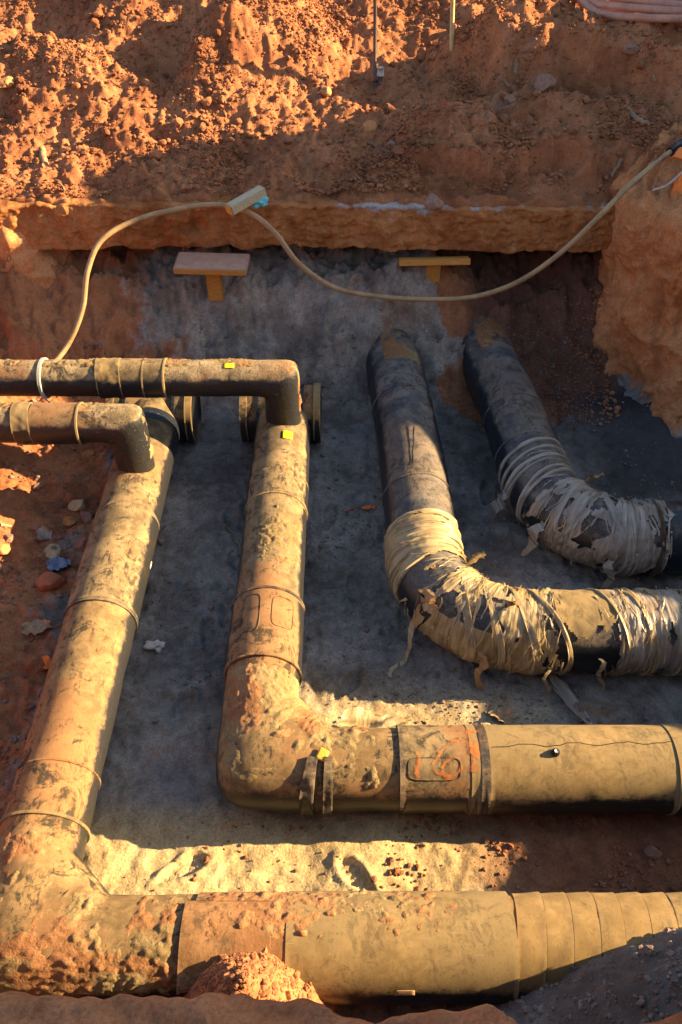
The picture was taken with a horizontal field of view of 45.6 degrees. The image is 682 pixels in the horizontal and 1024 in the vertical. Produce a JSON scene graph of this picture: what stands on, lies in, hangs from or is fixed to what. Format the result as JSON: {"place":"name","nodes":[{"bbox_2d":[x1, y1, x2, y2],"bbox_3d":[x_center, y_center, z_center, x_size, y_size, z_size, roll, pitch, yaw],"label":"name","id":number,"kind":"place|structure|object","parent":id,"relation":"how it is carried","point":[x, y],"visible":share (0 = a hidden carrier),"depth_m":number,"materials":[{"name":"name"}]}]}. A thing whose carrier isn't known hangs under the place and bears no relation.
{"place":"outdoors","nodes":[
{"label":"outdoors","id":0,"kind":"place"},
{"bbox_2d":[0,226,71,287],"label":"earth shoulder","id":1,"kind":"object","parent":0,"point":[32,266],"visible":0.12,"depth_m":7.97},
{"bbox_2d":[0,187,614,253],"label":"road crust","id":2,"kind":"object","parent":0,"point":[326,220],"visible":0.52,"depth_m":7.88},
{"bbox_2d":[225,185,266,215],"bbox_3d":[-0.882,-2.893,7.523,0.413,0.161,0.105,-29,51,-27],"label":"timber block","id":3,"kind":"object","parent":2,"relation":"on","point":[245,200],"depth_m":7.49,"materials":[{"name":"beige wood"}]},
{"bbox_2d":[252,196,267,208],"bbox_3d":[-0.755,-2.903,7.590,0.153,0.106,0.108,0,44,0],"label":"rag","id":4,"kind":"object","parent":3,"relation":"on","point":[263,201],"visible":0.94,"depth_m":7.57,"materials":[{"name":"blue fabric"}]},
{"bbox_2d":[54,139,681,359],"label":"hose","id":5,"kind":"object","parent":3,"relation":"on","point":[672,149],"visible":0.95,"depth_m":7.59,"materials":[{"name":"beige plastic"}]},
{"bbox_2d":[424,193,443,210],"bbox_3d":[0.875,-2.877,7.546,0.160,0.139,0.215,22,48,21],"label":"stone","id":6,"kind":"object","parent":2,"relation":"on","point":[433,202],"visible":1,"depth_m":7.49,"materials":[{"name":"stone"}]},
{"bbox_2d":[0,244,681,1023],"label":"trench floor","id":7,"kind":"structure","parent":0,"point":[164,796],"depth_m":6.39,"materials":[{"name":"soil"}]},
{"bbox_2d":[0,543,10,554],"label":"stone","id":8,"kind":"object","parent":7,"relation":"on","point":[5,549],"visible":1,"depth_m":6.52,"materials":[{"name":"beige stone"}]},
{"bbox_2d":[0,523,12,527],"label":"straw","id":9,"kind":"object","parent":7,"relation":"on","point":[5,525],"visible":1,"depth_m":6.75,"materials":[{"name":"yellow plant"}]},
{"bbox_2d":[4,533,12,542],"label":"stone","id":10,"kind":"object","parent":7,"relation":"on","point":[8,538],"visible":1,"depth_m":6.63,"materials":[{"name":"stone"}]},
{"bbox_2d":[21,619,54,634],"bbox_3d":[-2.295,0.876,6.119,0.240,0.055,0.156,0,44,0],"label":"dry leaf","id":11,"kind":"object","parent":7,"relation":"on","point":[35,627],"visible":1,"depth_m":6.13,"materials":[{"name":"plant"}]},
{"bbox_2d":[33,482,43,489],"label":"stone","id":12,"kind":"object","parent":7,"relation":"on","point":[39,485],"visible":1,"depth_m":7.11,"materials":[{"name":"grey stone"}]},
{"bbox_2d":[33,525,51,539],"bbox_3d":[-2.482,0.194,6.744,0.159,0.087,0.142,21,48,20],"label":"paper scrap","id":13,"kind":"object","parent":7,"relation":"on","point":[43,532],"visible":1,"depth_m":6.77,"materials":[{"name":"grey paper"}]},
{"bbox_2d":[38,655,51,671],"bbox_3d":[-2.140,1.109,5.906,0.175,0.075,0.130,0,44,0],"label":"dry leaf","id":14,"kind":"object","parent":7,"relation":"on","point":[47,659],"visible":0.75,"depth_m":5.93,"materials":[{"name":"orange plant"}]},
{"bbox_2d":[35,571,66,591],"bbox_3d":[-2.316,0.556,6.460,0.168,0.171,0.232,33,53,29],"label":"stone","id":15,"kind":"object","parent":7,"relation":"on","point":[47,581],"visible":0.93,"depth_m":6.40,"materials":[{"name":"red stone"}]},
{"bbox_2d":[44,543,60,557],"bbox_3d":[-2.391,0.330,6.700,0.141,0.065,0.179,0,44,0],"label":"stone","id":16,"kind":"object","parent":7,"relation":"on","point":[50,552],"visible":0.88,"depth_m":6.68,"materials":[{"name":"beige stone"}]},
{"bbox_2d":[46,557,70,571],"bbox_3d":[-2.274,0.425,6.529,0.189,0.090,0.154,0,44,0],"label":"plastic scrap","id":17,"kind":"object","parent":7,"relation":"on","point":[57,563],"visible":1,"depth_m":6.55,"materials":[{"name":"blue plastic"}]},
{"bbox_2d":[0,324,124,810],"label":"ground crumbs","id":18,"kind":"object","parent":7,"relation":"on","point":[6,570],"visible":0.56,"depth_m":6.62,"materials":[{"name":"soil"}]},
{"bbox_2d":[62,516,77,527],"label":"stone","id":19,"kind":"object","parent":7,"relation":"on","point":[69,521],"visible":0.98,"depth_m":6.95,"materials":[{"name":"brown stone"}]},
{"bbox_2d":[68,499,84,510],"bbox_3d":[-2.311,-0.059,7.070,0.141,0.070,0.158,-14,46,-14],"label":"stone","id":20,"kind":"object","parent":7,"relation":"on","point":[76,505],"visible":1,"depth_m":7.04,"materials":[{"name":"grey stone"}]},
{"bbox_2d":[74,535,88,551],"bbox_3d":[-2.127,0.266,6.781,0.145,0.153,0.200,32,53,29],"label":"stone","id":21,"kind":"object","parent":7,"relation":"on","point":[80,544],"visible":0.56,"depth_m":6.73,"materials":[{"name":"stone"}]},
{"bbox_2d":[80,511,94,522],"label":"stone","id":22,"kind":"object","parent":7,"relation":"on","point":[87,516],"visible":0.98,"depth_m":6.99,"materials":[{"name":"brown stone"}]},
{"bbox_2d":[81,450,93,457],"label":"stone","id":23,"kind":"object","parent":7,"relation":"on","point":[86,453],"visible":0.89,"depth_m":7.58,"materials":[{"name":"brown stone"}]},
{"bbox_2d":[142,640,165,652],"bbox_3d":[-1.393,1.008,6.060,0.169,0.089,0.107,0,44,0],"label":"plastic lump","id":24,"kind":"object","parent":7,"relation":"on","point":[157,646],"visible":1,"depth_m":6.04,"materials":[{"name":"white plastic"}]},
{"bbox_2d":[157,525,165,545],"bbox_3d":[-1.527,0.205,6.858,0.074,0.040,0.241,0,44,0],"label":"stick","id":25,"kind":"object","parent":7,"relation":"on","point":[163,528],"visible":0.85,"depth_m":6.88,"materials":[{"name":"wood"}]},
{"bbox_2d":[173,252,249,300],"bbox_3d":[-1.257,-2.296,8.028,0.711,0.433,0.340,0,44,0],"label":"timber prop","id":26,"kind":"object","parent":7,"relation":"on","point":[213,267],"visible":1,"depth_m":7.88,"materials":[{"name":"beige wood"}]},
{"bbox_2d":[223,524,240,552],"bbox_3d":[-0.896,0.225,6.825,0.057,0.045,0.371,-21,48,-21],"label":"wire","id":27,"kind":"object","parent":7,"relation":"on","point":[237,539],"visible":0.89,"depth_m":6.83,"materials":[{"name":"grey metal"}]},
{"bbox_2d":[185,947,331,1009],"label":"pile crumbs","id":28,"kind":"object","parent":7,"relation":"on","point":[227,973],"visible":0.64,"depth_m":3.83,"materials":[{"name":"soil"}]},
{"bbox_2d":[0,396,681,1004],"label":"insulated pipe","id":29,"kind":"object","parent":7,"relation":"on","point":[70,926],"visible":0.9,"depth_m":4.25,"materials":[{"name":"black plastic"}]},
{"bbox_2d":[0,357,681,816],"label":"insulated pipe","id":30,"kind":"object","parent":7,"relation":"on","point":[282,747],"visible":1,"depth_m":4.99,"materials":[{"name":"black plastic"}]},
{"bbox_2d":[361,505,375,509],"bbox_3d":[0.240,-0.036,7.100,0.134,0.029,0.058,0,44,0],"label":"orange chip","id":31,"kind":"object","parent":7,"relation":"on","point":[369,507],"visible":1,"depth_m":7.11,"materials":[{"name":"paint"}]},
{"bbox_2d":[339,707,406,727],"bbox_3d":[0.213,1.397,5.433,0.477,0.114,0.200,0,44,0],"label":"plastic sheet","id":32,"kind":"object","parent":7,"relation":"on","point":[360,717],"visible":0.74,"depth_m":5.46,"materials":[{"name":"white plastic"}]},
{"bbox_2d":[119,305,681,746],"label":"sand crumbs","id":33,"kind":"object","parent":7,"relation":"on","point":[442,701],"visible":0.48,"depth_m":6.75,"materials":[{"name":"soil"}]},
{"bbox_2d":[124,812,681,892],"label":"trench crumbs","id":34,"kind":"object","parent":7,"relation":"on","point":[399,872],"visible":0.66,"depth_m":4.90,"materials":[{"name":"soil"}]},
{"bbox_2d":[398,256,470,282],"bbox_3d":[0.923,-2.393,8.129,0.707,0.400,0.231,0,44,0],"label":"timber prop","id":35,"kind":"object","parent":7,"relation":"on","point":[433,265],"visible":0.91,"depth_m":7.95,"materials":[{"name":"brown wood"}]},
{"bbox_2d":[488,707,514,723],"bbox_3d":[1.105,1.399,5.573,0.181,0.080,0.115,0,44,0],"label":"dry leaf","id":36,"kind":"object","parent":7,"relation":"on","point":[505,714],"visible":1,"depth_m":5.59,"materials":[{"name":"plant"}]},
{"bbox_2d":[366,326,681,696],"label":"insulated pipe","id":37,"kind":"object","parent":7,"relation":"on","point":[448,598],"visible":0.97,"depth_m":5.74,"materials":[{"name":"beige fabric"}]},
{"bbox_2d":[439,268,620,428],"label":"hollow crumbs","id":38,"kind":"object","parent":7,"relation":"on","point":[617,408],"visible":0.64,"depth_m":8.20,"materials":[{"name":"soil"}]},
{"bbox_2d":[443,927,681,1023],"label":"rubble crumbs","id":39,"kind":"object","parent":7,"relation":"on","point":[649,950],"visible":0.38,"depth_m":3.76,"materials":[{"name":"brown soil"}]},
{"bbox_2d":[548,674,592,724],"bbox_3d":[1.608,1.315,5.684,0.101,0.035,0.583,-19,47,-18],"label":"film scrap","id":40,"kind":"object","parent":7,"relation":"on","point":[567,695],"visible":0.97,"depth_m":5.71,"materials":[{"name":"grey plastic"}]},
{"bbox_2d":[462,315,681,589],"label":"insulated pipe","id":41,"kind":"object","parent":7,"relation":"on","point":[554,502],"visible":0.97,"depth_m":6.57,"materials":[{"name":"grey fabric"}]},
{"bbox_2d":[644,845,662,859],"bbox_3d":[1.895,2.069,4.922,0.094,0.083,0.085,-24,49,-22],"label":"stone","id":42,"kind":"object","parent":7,"relation":"on","point":[652,852],"visible":1,"depth_m":4.90,"materials":[{"name":"grey stone"}]},
{"bbox_2d":[0,0,681,207],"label":"spoil bank","id":43,"kind":"structure","parent":0,"point":[592,56],"depth_m":8.36,"materials":[{"name":"soil"}]},
{"bbox_2d":[0,76,14,87],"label":"stone","id":44,"kind":"object","parent":43,"relation":"on","point":[7,82],"visible":1,"depth_m":8.48,"materials":[{"name":"beige stone"}]},
{"bbox_2d":[38,146,48,166],"bbox_3d":[-2.995,-3.571,8.157,0.082,0.114,0.370,-13,46,-13],"label":"stick","id":45,"kind":"object","parent":43,"relation":"on","point":[42,156],"visible":1,"depth_m":8.15,"materials":[{"name":"beige wood"}]},
{"bbox_2d":[320,86,331,96],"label":"stone","id":46,"kind":"object","parent":43,"relation":"on","point":[326,91],"visible":1,"depth_m":8.60,"materials":[{"name":"beige stone"}]},
{"bbox_2d":[0,0,681,190],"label":"bank clods","id":47,"kind":"object","parent":43,"relation":"on","point":[398,149],"visible":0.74,"depth_m":8.36,"materials":[{"name":"soil"}]},
{"bbox_2d":[0,0,681,198],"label":"bank crumbs","id":48,"kind":"object","parent":43,"relation":"on","point":[625,101],"visible":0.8,"depth_m":8.35,"materials":[{"name":"soil"}]},
{"bbox_2d":[362,120,376,132],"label":"stone","id":49,"kind":"object","parent":43,"relation":"on","point":[369,126],"visible":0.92,"depth_m":8.27,"materials":[{"name":"beige stone"}]},
{"bbox_2d":[373,0,377,88],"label":"steel rod","id":50,"kind":"object","parent":43,"relation":"on","point":[375,82],"visible":0.82,"depth_m":8.59,"materials":[{"name":"metal"}]},
{"bbox_2d":[377,66,383,84],"bbox_3d":[0.424,-4.682,8.881,0.083,0.346,0.083,0,44,0],"label":"marker stub","id":51,"kind":"object","parent":43,"relation":"on","point":[380,72],"visible":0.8,"depth_m":8.78,"materials":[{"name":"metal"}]},
{"bbox_2d":[367,141,401,158],"bbox_3d":[0.440,-3.611,8.097,0.057,0.051,0.516,-27,50,-25],"label":"stick","id":52,"kind":"object","parent":43,"relation":"on","point":[370,143],"visible":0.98,"depth_m":8.13,"materials":[{"name":"wood"}]},
{"bbox_2d":[386,139,394,147],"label":"stone","id":53,"kind":"object","parent":43,"relation":"on","point":[390,143],"visible":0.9,"depth_m":8.09,"materials":[{"name":"pink stone"}]},
{"bbox_2d":[449,0,454,50],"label":"cane stake","id":54,"kind":"object","parent":43,"relation":"on","point":[452,18],"visible":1,"depth_m":8.55,"materials":[{"name":"beige wood"}]},
{"bbox_2d":[503,79,509,87],"bbox_3d":[1.719,-4.460,8.431,0.091,0.085,0.036,16,46,16],"label":"stick","id":55,"kind":"object","parent":43,"relation":"on","point":[506,83],"visible":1,"depth_m":8.42,"materials":[{"name":"grey wood"}]},
{"bbox_2d":[504,94,515,104],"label":"stone","id":56,"kind":"object","parent":43,"relation":"on","point":[509,99],"visible":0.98,"depth_m":8.15,"materials":[{"name":"grey stone"}]},
{"bbox_2d":[512,58,518,72],"bbox_3d":[1.808,-4.630,8.394,0.058,0.132,0.084,17,47,17],"label":"stick","id":57,"kind":"object","parent":43,"relation":"on","point":[515,65],"visible":1,"depth_m":8.38,"materials":[{"name":"grey wood"}]},
{"bbox_2d":[533,74,556,92],"bbox_3d":[2.077,-4.345,8.260,0.187,0.177,0.283,34,53,30],"label":"stone","id":58,"kind":"object","parent":43,"relation":"on","point":[543,82],"visible":0.91,"depth_m":8.20,"materials":[{"name":"grey stone"}]},
{"bbox_2d":[609,158,622,177],"bbox_3d":[2.704,-3.374,7.956,0.053,0.160,0.160,34,54,30],"label":"stick","id":59,"kind":"object","parent":43,"relation":"on","point":[616,167],"visible":1,"depth_m":7.94,"materials":[{"name":"brown wood"}]},
{"bbox_2d":[576,0,681,22],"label":"hose coil","id":60,"kind":"object","parent":43,"relation":"on","point":[663,11],"visible":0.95,"depth_m":8.15,"materials":[{"name":"pink plastic"}]},
{"bbox_2d":[623,41,639,54],"bbox_3d":[2.931,-4.689,8.191,0.163,0.112,0.145,0,44,0],"label":"stone","id":61,"kind":"object","parent":43,"relation":"on","point":[632,48],"visible":1,"depth_m":8.15,"materials":[{"name":"grey stone"}]},
{"bbox_2d":[625,106,649,126],"bbox_3d":[2.923,-3.926,8.048,0.138,0.113,0.338,-16,46,-16],"label":"stick","id":62,"kind":"object","parent":43,"relation":"on","point":[637,118],"visible":1,"depth_m":7.97,"materials":[{"name":"grey wood"}]},
{"bbox_2d":[592,122,681,438],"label":"earth shoulder","id":63,"kind":"object","parent":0,"point":[637,331],"visible":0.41,"depth_m":7.65},
{"bbox_2d":[652,171,681,190],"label":"wire","id":64,"kind":"object","parent":63,"relation":"on","point":[669,183],"visible":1,"depth_m":7.38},
{"bbox_2d":[671,147,681,198],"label":"orange marker","id":65,"kind":"object","parent":63,"relation":"on","point":[677,155],"visible":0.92,"depth_m":7.38,"materials":[{"name":"plastic"}]}
]}

